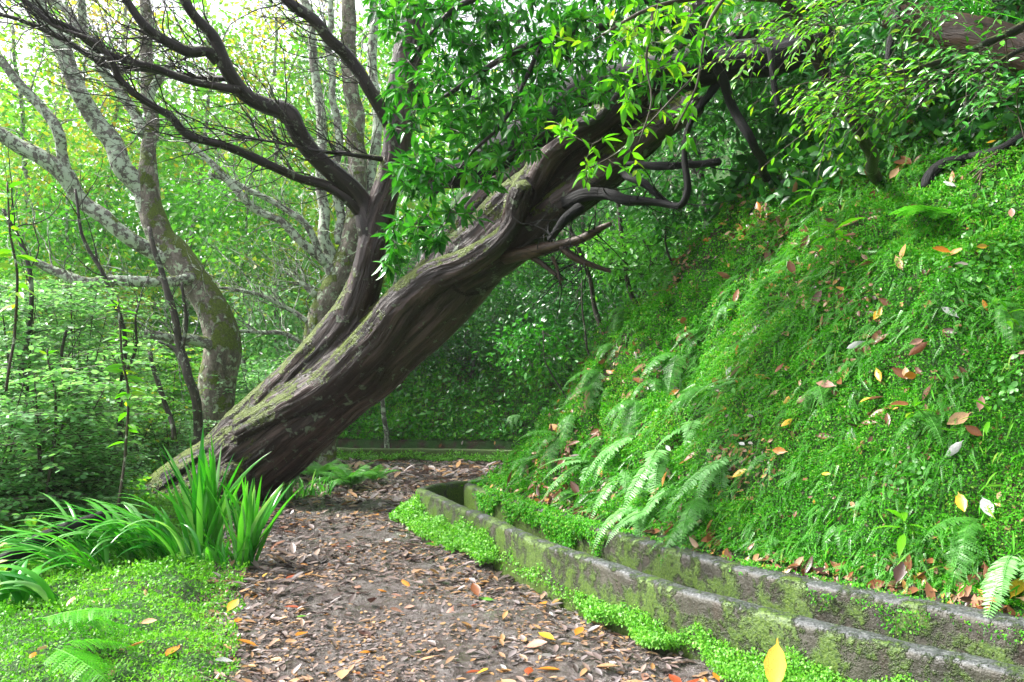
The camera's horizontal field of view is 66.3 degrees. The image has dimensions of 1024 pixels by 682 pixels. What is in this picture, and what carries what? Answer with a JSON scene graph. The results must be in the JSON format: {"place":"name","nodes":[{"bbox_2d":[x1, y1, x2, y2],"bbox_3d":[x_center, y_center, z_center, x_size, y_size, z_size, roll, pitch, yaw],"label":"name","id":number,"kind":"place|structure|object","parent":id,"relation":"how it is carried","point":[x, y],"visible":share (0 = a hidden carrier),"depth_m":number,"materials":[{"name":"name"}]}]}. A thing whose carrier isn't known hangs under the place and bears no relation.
{"place":"outdoors","nodes":[
{"label":"outdoors","id":0,"kind":"place"},
{"bbox_2d":[0,497,240,681],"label":"ground","id":1,"kind":"structure","parent":0,"point":[185,587],"depth_m":4.24,"materials":[{"name":"green plant"}]},
{"bbox_2d":[0,181,39,391],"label":"slender sapling","id":2,"kind":"object","parent":1,"relation":"on","point":[18,286],"visible":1,"depth_m":6.06,"materials":[{"name":"green plant"}]},
{"bbox_2d":[0,559,41,614],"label":"strap plant","id":3,"kind":"object","parent":1,"relation":"on","point":[18,596],"visible":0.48,"depth_m":4.60,"materials":[{"name":"green plant"}]},
{"bbox_2d":[0,564,62,610],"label":"strap plant","id":4,"kind":"object","parent":1,"relation":"on","point":[36,584],"visible":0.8,"depth_m":4.59,"materials":[{"name":"green plant"}]},
{"bbox_2d":[39,349,68,500],"bbox_3d":[-3.988,0.721,6.801,0.235,1.308,0.207,-2,-4,26],"label":"slender sapling","id":5,"kind":"object","parent":1,"relation":"on","point":[54,390],"visible":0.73,"depth_m":6.78,"materials":[{"name":"green plant"}]},
{"bbox_2d":[0,492,110,578],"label":"strap plant","id":6,"kind":"object","parent":1,"relation":"on","point":[57,555],"visible":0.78,"depth_m":5.47,"materials":[{"name":"green plant"}]},
{"bbox_2d":[0,135,111,478],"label":"young tree","id":7,"kind":"object","parent":1,"relation":"on","point":[30,282],"visible":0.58,"depth_m":8.04,"materials":[{"name":"green plant"}]},
{"bbox_2d":[0,276,116,411],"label":"leafy shrub","id":8,"kind":"object","parent":1,"relation":"on","point":[25,300],"visible":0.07,"depth_m":14.32,"materials":[{"name":"green plant"}]},
{"bbox_2d":[0,280,129,488],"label":"leafy shrub","id":9,"kind":"object","parent":1,"relation":"on","point":[5,345],"visible":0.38,"depth_m":8.08,"materials":[{"name":"green plant"}]},
{"bbox_2d":[0,374,130,541],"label":"leafy shrub","id":10,"kind":"object","parent":1,"relation":"on","point":[10,419],"visible":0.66,"depth_m":6.62,"materials":[{"name":"green plant"}]},
{"bbox_2d":[0,390,144,519],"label":"leafy shrub","id":11,"kind":"object","parent":1,"relation":"on","point":[109,477],"visible":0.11,"depth_m":7.53,"materials":[{"name":"green plant"}]},
{"bbox_2d":[16,498,153,564],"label":"strap plant","id":12,"kind":"object","parent":1,"relation":"on","point":[99,534],"visible":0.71,"depth_m":5.84,"materials":[{"name":"green plant"}]},
{"bbox_2d":[0,441,169,599],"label":"valley plants","id":13,"kind":"object","parent":1,"relation":"on","point":[28,524],"visible":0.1,"depth_m":6.38,"materials":[{"name":"green plant"}]},
{"bbox_2d":[0,511,105,570],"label":"dark log","id":14,"kind":"object","parent":13,"relation":"on","point":[75,525],"visible":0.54,"depth_m":5.60,"materials":[{"name":"brown wood"}]},
{"bbox_2d":[0,342,177,538],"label":"leafy shrub","id":15,"kind":"object","parent":1,"relation":"on","point":[67,455],"visible":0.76,"depth_m":6.99,"materials":[{"name":"green plant"}]},
{"bbox_2d":[44,638,137,681],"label":"fern","id":16,"kind":"object","parent":1,"relation":"on","point":[83,656],"visible":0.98,"depth_m":3.31,"materials":[{"name":"green plant"}]},
{"bbox_2d":[35,608,148,635],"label":"fern","id":17,"kind":"object","parent":1,"relation":"on","point":[74,617],"visible":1,"depth_m":3.75,"materials":[{"name":"green plant"}]},
{"bbox_2d":[1,276,183,500],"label":"leafy shrub","id":18,"kind":"object","parent":1,"relation":"on","point":[83,295],"visible":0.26,"depth_m":8.90,"materials":[{"name":"green plant"}]},
{"bbox_2d":[34,138,167,501],"bbox_3d":[-4.583,-0.076,8.961,1.137,4.278,1.631,-2,-4,21],"label":"young tree","id":19,"kind":"object","parent":1,"relation":"on","point":[95,258],"visible":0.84,"depth_m":9.03,"materials":[{"name":"green plant"}]},
{"bbox_2d":[0,0,244,440],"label":"lichen tree","id":20,"kind":"object","parent":1,"relation":"on","point":[221,344],"visible":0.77,"depth_m":12.58,"materials":[{"name":"grey plant"}]},
{"bbox_2d":[102,299,146,513],"bbox_3d":[-3.118,0.513,6.272,0.392,1.721,0.287,0,-4,0],"label":"slender sapling","id":21,"kind":"object","parent":1,"relation":"on","point":[113,368],"visible":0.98,"depth_m":6.29,"materials":[{"name":"green plant"}]},
{"bbox_2d":[0,486,249,681],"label":"creeping plants","id":22,"kind":"object","parent":1,"relation":"on","point":[145,568],"visible":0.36,"depth_m":4.48,"materials":[{"name":"green plant"}]},
{"bbox_2d":[69,338,191,475],"bbox_3d":[-6.273,1.368,12.540,1.840,2.826,2.105,0,-4,-3],"label":"leafy shrub","id":23,"kind":"object","parent":1,"relation":"on","point":[152,377],"visible":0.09,"depth_m":12.72,"materials":[{"name":"green plant"}]},
{"bbox_2d":[49,371,215,484],"bbox_3d":[-5.604,1.594,11.254,1.960,2.387,1.982,-1,-4,15],"label":"leafy shrub","id":24,"kind":"object","parent":1,"relation":"on","point":[161,411],"visible":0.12,"depth_m":11.27,"materials":[{"name":"green plant"}]},
{"bbox_2d":[67,486,200,564],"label":"strap plant","id":25,"kind":"object","parent":1,"relation":"on","point":[159,541],"visible":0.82,"depth_m":5.94,"materials":[{"name":"green plant"}]},
{"bbox_2d":[104,429,188,485],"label":"leafy shrub","id":26,"kind":"object","parent":1,"relation":"on","point":[171,449],"visible":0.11,"depth_m":11.26,"materials":[{"name":"green plant"}]},
{"bbox_2d":[108,404,218,485],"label":"leafy shrub","id":27,"kind":"object","parent":1,"relation":"on","point":[186,429],"visible":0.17,"depth_m":11.52,"materials":[{"name":"green plant"}]},
{"bbox_2d":[131,226,221,444],"bbox_3d":[-4.963,0.028,11.479,1.219,3.489,0.710,4,-5,-41],"label":"young tree","id":28,"kind":"object","parent":1,"relation":"on","point":[178,349],"visible":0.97,"depth_m":11.51,"materials":[{"name":"brown plant"}]},
{"bbox_2d":[112,332,245,450],"bbox_3d":[-6.106,1.120,14.098,2.063,2.513,2.086,-1,-4,12],"label":"leafy shrub","id":29,"kind":"object","parent":1,"relation":"on","point":[175,368],"visible":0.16,"depth_m":14.02,"materials":[{"name":"green plant"}]},
{"bbox_2d":[158,426,271,560],"bbox_3d":[-2.473,1.259,6.492,0.898,1.120,0.925,2,-4,-25],"label":"strap plant","id":30,"kind":"object","parent":1,"relation":"on","point":[203,510],"visible":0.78,"depth_m":6.38,"materials":[{"name":"green plant"}]},
{"bbox_2d":[189,357,284,432],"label":"leafy shrub","id":31,"kind":"object","parent":1,"relation":"on","point":[244,388],"visible":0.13,"depth_m":13.20,"materials":[{"name":"green plant"}]},
{"bbox_2d":[0,0,767,504],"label":"leaning tree","id":32,"kind":"object","parent":1,"relation":"on","point":[358,352],"visible":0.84,"depth_m":8.75,"materials":[{"name":"brown plant"}]},
{"bbox_2d":[424,21,837,194],"bbox_3d":[0.953,-2.073,7.402,3.963,1.162,0.589,-1,-4,20],"label":"branch","id":33,"kind":"object","parent":32,"relation":"on","point":[708,78],"visible":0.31,"depth_m":6.99,"materials":[{"name":"brown wood"}]},
{"bbox_2d":[0,0,855,371],"label":"sky","id":34,"kind":"structure","parent":0,"point":[233,9],"materials":[{"name":"white"}]},
{"bbox_2d":[201,460,728,681],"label":"path","id":35,"kind":"structure","parent":0,"point":[361,602],"depth_m":4.75,"materials":[{"name":"brown soil"}]},
{"bbox_2d":[0,0,130,333],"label":"background tree","id":36,"kind":"object","parent":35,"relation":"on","point":[23,161],"visible":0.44,"depth_m":19.18,"materials":[{"name":"green plant"}]},
{"bbox_2d":[0,163,151,361],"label":"background tree","id":37,"kind":"object","parent":35,"relation":"on","point":[39,275],"visible":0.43,"depth_m":16.85,"materials":[{"name":"green plant"}]},
{"bbox_2d":[5,129,186,450],"bbox_3d":[-9.324,-1.096,18.257,4.809,7.674,3.844,0,-4,0],"label":"background tree","id":38,"kind":"object","parent":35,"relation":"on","point":[98,187],"visible":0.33,"depth_m":17.97,"materials":[{"name":"green plant"}]},
{"bbox_2d":[188,523,262,571],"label":"strap plant","id":39,"kind":"object","parent":35,"relation":"on","point":[212,554],"visible":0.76,"depth_m":6.22,"materials":[{"name":"green plant"}]},
{"bbox_2d":[161,135,336,378],"bbox_3d":[-5.746,-1.047,17.221,4.800,7.481,4.951,0,-4,0],"label":"background tree","id":40,"kind":"object","parent":35,"relation":"on","point":[200,205],"visible":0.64,"depth_m":16.70,"materials":[{"name":"green plant"}]},
{"bbox_2d":[204,474,303,567],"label":"strap plant","id":41,"kind":"object","parent":35,"relation":"on","point":[249,521],"visible":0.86,"depth_m":6.24,"materials":[{"name":"green plant"}]},
{"bbox_2d":[224,261,319,400],"bbox_3d":[-4.808,0.433,15.647,3.459,4.288,3.804,0,-4,0],"label":"background tree","id":42,"kind":"object","parent":35,"relation":"on","point":[273,346],"visible":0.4,"depth_m":15.54,"materials":[{"name":"green plant"}]},
{"bbox_2d":[147,0,416,472],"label":"tree","id":43,"kind":"object","parent":35,"relation":"on","point":[337,265],"visible":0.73,"depth_m":13.48,"materials":[{"name":"grey plant"}]},
{"bbox_2d":[135,443,514,462],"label":"channel wall","id":44,"kind":"structure","parent":35,"relation":"on","point":[430,451],"depth_m":16.26,"materials":[{"name":"concrete"}]},
{"bbox_2d":[311,462,376,487],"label":"fern","id":45,"kind":"object","parent":35,"relation":"on","point":[351,479],"visible":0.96,"depth_m":11.22,"materials":[{"name":"green plant"}]},
{"bbox_2d":[174,453,740,681],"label":"leaf litter","id":46,"kind":"object","parent":35,"relation":"on","point":[341,627],"visible":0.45,"depth_m":5.06,"materials":[{"name":"brown plant"}]},
{"bbox_2d":[336,447,928,681],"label":"wall foot plants","id":47,"kind":"object","parent":35,"relation":"on","point":[438,530],"depth_m":4.48,"materials":[{"name":"green plant"}]},
{"bbox_2d":[764,638,786,681],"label":"fallen leaf","id":48,"kind":"object","parent":47,"relation":"on","point":[775,665],"visible":1,"depth_m":3.20,"materials":[{"name":"yellow plant"}]},
{"bbox_2d":[416,479,1023,681],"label":"channel wall","id":49,"kind":"structure","parent":35,"relation":"on","point":[851,653],"depth_m":3.94,"materials":[{"name":"concrete"}]},
{"bbox_2d":[130,0,1023,615],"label":"hillside","id":50,"kind":"structure","parent":0,"point":[436,442],"depth_m":5.41,"materials":[{"name":"green plant"}]},
{"bbox_2d":[0,0,210,349],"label":"background tree","id":51,"kind":"object","parent":50,"relation":"on","point":[100,101],"visible":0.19,"depth_m":21.42,"materials":[{"name":"green plant"}]},
{"bbox_2d":[88,0,298,391],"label":"background tree","id":52,"kind":"object","parent":50,"relation":"on","point":[190,104],"visible":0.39,"depth_m":20.31,"materials":[{"name":"green plant"}]},
{"bbox_2d":[185,0,365,352],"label":"background tree","id":53,"kind":"object","parent":50,"relation":"on","point":[275,51],"visible":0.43,"depth_m":19.57,"materials":[{"name":"green plant"}]},
{"bbox_2d":[0,42,565,383],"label":"distant forest","id":54,"kind":"object","parent":50,"relation":"on","point":[193,314],"visible":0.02,"depth_m":28.21,"materials":[{"name":"green plant"}]},
{"bbox_2d":[254,0,391,233],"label":"background tree","id":55,"kind":"object","parent":50,"relation":"on","point":[345,160],"visible":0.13,"depth_m":21.27,"materials":[{"name":"green plant"}]},
{"bbox_2d":[2,104,765,438],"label":"slope plants","id":56,"kind":"object","parent":50,"relation":"on","point":[452,392],"visible":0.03,"depth_m":17.78,"materials":[{"name":"green plant"}]},
{"bbox_2d":[327,0,460,447],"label":"background tree","id":57,"kind":"object","parent":50,"relation":"on","point":[380,43],"visible":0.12,"depth_m":17.08,"materials":[{"name":"green plant"}]},
{"bbox_2d":[431,320,524,377],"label":"ridge shrub","id":58,"kind":"object","parent":50,"relation":"on","point":[475,356],"visible":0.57,"depth_m":17.85,"materials":[{"name":"green plant"}]},
{"bbox_2d":[383,0,603,335],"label":"tree","id":59,"kind":"object","parent":50,"relation":"on","point":[592,296],"visible":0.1,"depth_m":11.11,"materials":[{"name":"green plant"}]},
{"bbox_2d":[457,265,572,371],"bbox_3d":[0.066,-0.430,17.799,3.048,2.524,2.973,1,-4,-12],"label":"ridge shrub","id":60,"kind":"object","parent":50,"relation":"on","point":[500,294],"visible":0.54,"depth_m":17.64,"materials":[{"name":"green plant"}]},
{"bbox_2d":[472,309,592,398],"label":"ridge shrub","id":61,"kind":"object","parent":50,"relation":"on","point":[536,346],"visible":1,"depth_m":11.20,"materials":[{"name":"green plant"}]},
{"bbox_2d":[514,430,562,474],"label":"fern","id":62,"kind":"object","parent":50,"relation":"on","point":[555,444],"visible":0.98,"depth_m":7.53,"materials":[{"name":"green plant"}]},
{"bbox_2d":[534,457,594,499],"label":"fern","id":63,"kind":"object","parent":50,"relation":"on","point":[564,474],"visible":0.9,"depth_m":6.87,"materials":[{"name":"green plant"}]},
{"bbox_2d":[360,0,770,284],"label":"laurel tree","id":64,"kind":"object","parent":50,"relation":"on","point":[574,23],"visible":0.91,"depth_m":5.88,"materials":[{"name":"green plant"}]},
{"bbox_2d":[475,0,663,306],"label":"tree","id":65,"kind":"object","parent":50,"relation":"on","point":[620,226],"visible":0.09,"depth_m":10.61,"materials":[{"name":"green plant"}]},
{"bbox_2d":[504,253,644,356],"bbox_3d":[1.015,0.127,11.802,2.098,3.211,2.738,-1,-4,16],"label":"ridge shrub","id":66,"kind":"object","parent":50,"relation":"on","point":[580,296],"visible":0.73,"depth_m":11.56,"materials":[{"name":"green plant"}]},
{"bbox_2d":[136,6,1023,609],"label":"moss","id":67,"kind":"object","parent":50,"relation":"on","point":[950,244],"visible":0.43,"depth_m":5.42,"materials":[{"name":"green plant"}]},
{"bbox_2d":[621,449,670,513],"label":"fern","id":68,"kind":"object","parent":67,"relation":"on","point":[660,471],"visible":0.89,"depth_m":5.81,"materials":[{"name":"green plant"}]},
{"bbox_2d":[561,369,605,424],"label":"fern","id":69,"kind":"object","parent":50,"relation":"on","point":[589,374],"visible":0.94,"depth_m":7.56,"materials":[{"name":"green plant"}]},
{"bbox_2d":[522,154,689,289],"bbox_3d":[1.663,-3.283,19.018,5.023,4.214,4.146,0,-4,0],"label":"tree","id":70,"kind":"object","parent":50,"relation":"on","point":[584,216],"visible":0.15,"depth_m":18.80,"materials":[{"name":"green plant"}]},
{"bbox_2d":[582,435,637,487],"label":"fern","id":71,"kind":"object","parent":50,"relation":"on","point":[610,450],"visible":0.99,"depth_m":6.42,"materials":[{"name":"green plant"}]},
{"bbox_2d":[591,505,648,553],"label":"fern","id":72,"kind":"object","parent":50,"relation":"on","point":[618,517],"visible":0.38,"depth_m":5.67,"materials":[{"name":"green plant"}]},
{"bbox_2d":[566,207,682,302],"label":"ridge shrub","id":73,"kind":"object","parent":50,"relation":"on","point":[608,257],"visible":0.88,"depth_m":10.21,"materials":[{"name":"green plant"}]},
{"bbox_2d":[602,399,646,451],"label":"fern","id":74,"kind":"object","parent":50,"relation":"on","point":[627,403],"visible":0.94,"depth_m":6.65,"materials":[{"name":"green plant"}]},
{"bbox_2d":[436,0,849,222],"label":"tree","id":75,"kind":"object","parent":50,"relation":"on","point":[627,59],"visible":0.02,"depth_m":13.38,"materials":[{"name":"green plant"}]},
{"bbox_2d":[639,352,687,394],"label":"fern","id":76,"kind":"object","parent":50,"relation":"on","point":[666,355],"visible":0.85,"depth_m":6.72,"materials":[{"name":"green plant"}]},
{"bbox_2d":[604,142,731,265],"bbox_3d":[1.911,-0.961,9.678,1.596,3.004,2.044,0,-4,0],"label":"ridge shrub","id":77,"kind":"object","parent":50,"relation":"on","point":[663,219],"visible":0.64,"depth_m":9.54,"materials":[{"name":"green plant"}]},
{"bbox_2d":[643,489,722,550],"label":"fern","id":78,"kind":"object","parent":50,"relation":"on","point":[688,510],"visible":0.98,"depth_m":5.08,"materials":[{"name":"green plant"}]},
{"bbox_2d":[609,0,768,228],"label":"tree","id":79,"kind":"object","parent":50,"relation":"on","point":[709,155],"visible":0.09,"depth_m":10.32,"materials":[{"name":"green plant"}]},
{"bbox_2d":[669,456,731,515],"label":"fern","id":80,"kind":"object","parent":50,"relation":"on","point":[713,468],"visible":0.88,"depth_m":5.20,"materials":[{"name":"green plant"}]},
{"bbox_2d":[541,0,882,190],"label":"laurel tree","id":81,"kind":"object","parent":50,"relation":"on","point":[873,173],"visible":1,"depth_m":4.77,"materials":[{"name":"green plant"}]},
{"bbox_2d":[676,0,878,114],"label":"hanging shrub","id":82,"kind":"object","parent":81,"relation":"hanging from","point":[812,6],"visible":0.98,"depth_m":4.52,"materials":[{"name":"green plant"}]},
{"bbox_2d":[439,0,1023,615],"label":"bank litter","id":83,"kind":"object","parent":50,"relation":"on","point":[675,278],"visible":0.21,"depth_m":5.76,"materials":[{"name":"brown plant"}]},
{"bbox_2d":[463,483,1023,666],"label":"channel wall","id":84,"kind":"structure","parent":50,"relation":"on","point":[765,587],"depth_m":4.08,"materials":[{"name":"concrete"}]},
{"bbox_2d":[461,480,1023,644],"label":"overhanging moss","id":85,"kind":"object","parent":84,"relation":"on","point":[536,518],"visible":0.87,"depth_m":6.11,"materials":[{"name":"green plant"}]},
{"bbox_2d":[639,503,1023,616],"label":"ledge litter","id":86,"kind":"object","parent":84,"relation":"on","point":[907,564],"visible":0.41,"depth_m":3.96,"materials":[{"name":"brown plant"}]},
{"bbox_2d":[468,2,1023,597],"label":"trailing sprigs","id":87,"kind":"object","parent":50,"relation":"on","point":[840,446],"visible":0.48,"depth_m":5.16,"materials":[{"name":"green plant"}]},
{"bbox_2d":[503,128,995,605],"bbox_3d":[2.188,0.079,5.714,2.690,3.912,6.496,2,-4,-27],"label":"leaf drift","id":88,"kind":"object","parent":50,"relation":"on","point":[929,591],"visible":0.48,"depth_m":6.03,"materials":[{"name":"brown plant"}]},
{"bbox_2d":[687,0,850,151],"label":"tree","id":89,"kind":"object","parent":50,"relation":"on","point":[753,9],"visible":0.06,"depth_m":9.26,"materials":[{"name":"green plant"}]},
{"bbox_2d":[529,93,1023,575],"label":"bank weeds","id":90,"kind":"object","parent":50,"relation":"on","point":[1003,174],"visible":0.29,"depth_m":5.68,"materials":[{"name":"green plant"}]},
{"bbox_2d":[653,0,919,176],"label":"tree","id":91,"kind":"object","parent":50,"relation":"on","point":[750,91],"visible":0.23,"depth_m":7.91,"materials":[{"name":"green plant"}]},
{"bbox_2d":[701,0,1023,228],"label":"bank plants","id":92,"kind":"object","parent":50,"relation":"on","point":[733,181],"visible":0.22,"depth_m":6.91,"materials":[{"name":"green plant"}]},
{"bbox_2d":[748,21,1023,195],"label":"hanging shrub","id":93,"kind":"object","parent":50,"relation":"on","point":[897,72],"visible":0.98,"depth_m":4.06,"materials":[{"name":"green plant"}]},
{"bbox_2d":[759,0,1023,128],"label":"tree","id":94,"kind":"object","parent":50,"relation":"on","point":[873,29],"visible":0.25,"depth_m":6.21,"materials":[{"name":"green plant"}]},
{"bbox_2d":[815,0,1008,79],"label":"hanging shrub","id":95,"kind":"object","parent":50,"relation":"on","point":[873,16],"visible":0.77,"depth_m":4.72,"materials":[{"name":"green plant"}]},
{"bbox_2d":[858,19,1023,176],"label":"hanging shrub","id":96,"kind":"object","parent":50,"relation":"on","point":[985,73],"visible":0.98,"depth_m":3.69,"materials":[{"name":"green plant"}]},
{"bbox_2d":[882,0,1023,75],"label":"brown log","id":97,"kind":"object","parent":50,"relation":"on","point":[953,32],"visible":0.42,"depth_m":5.42,"materials":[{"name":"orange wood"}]},
{"bbox_2d":[921,517,984,593],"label":"fern","id":98,"kind":"object","parent":50,"relation":"on","point":[967,536],"visible":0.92,"depth_m":3.80,"materials":[{"name":"green plant"}]},
{"bbox_2d":[922,243,987,295],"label":"creeper","id":99,"kind":"object","parent":50,"relation":"attached to","point":[975,278],"visible":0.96,"depth_m":4.80,"materials":[{"name":"green plant"}]},
{"bbox_2d":[920,131,1023,188],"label":"exposed root","id":100,"kind":"object","parent":50,"relation":"on","point":[932,172],"visible":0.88,"depth_m":5.70,"materials":[{"name":"brown wood"}]},
{"bbox_2d":[960,181,1023,293],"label":"creeper","id":101,"kind":"object","parent":50,"relation":"attached to","point":[968,233],"visible":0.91,"depth_m":4.90,"materials":[{"name":"green plant"}]},
{"bbox_2d":[981,354,1021,410],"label":"creeper","id":102,"kind":"object","parent":50,"relation":"attached to","point":[1010,390],"visible":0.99,"depth_m":4.13,"materials":[{"name":"green plant"}]},
{"bbox_2d":[980,554,1023,631],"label":"fern","id":103,"kind":"object","parent":50,"relation":"on","point":[1000,576],"visible":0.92,"depth_m":3.56,"materials":[{"name":"green plant"}]},
{"bbox_2d":[991,303,1023,353],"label":"fern","id":104,"kind":"object","parent":50,"relation":"on","point":[1004,313],"visible":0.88,"depth_m":4.33,"materials":[{"name":"green plant"}]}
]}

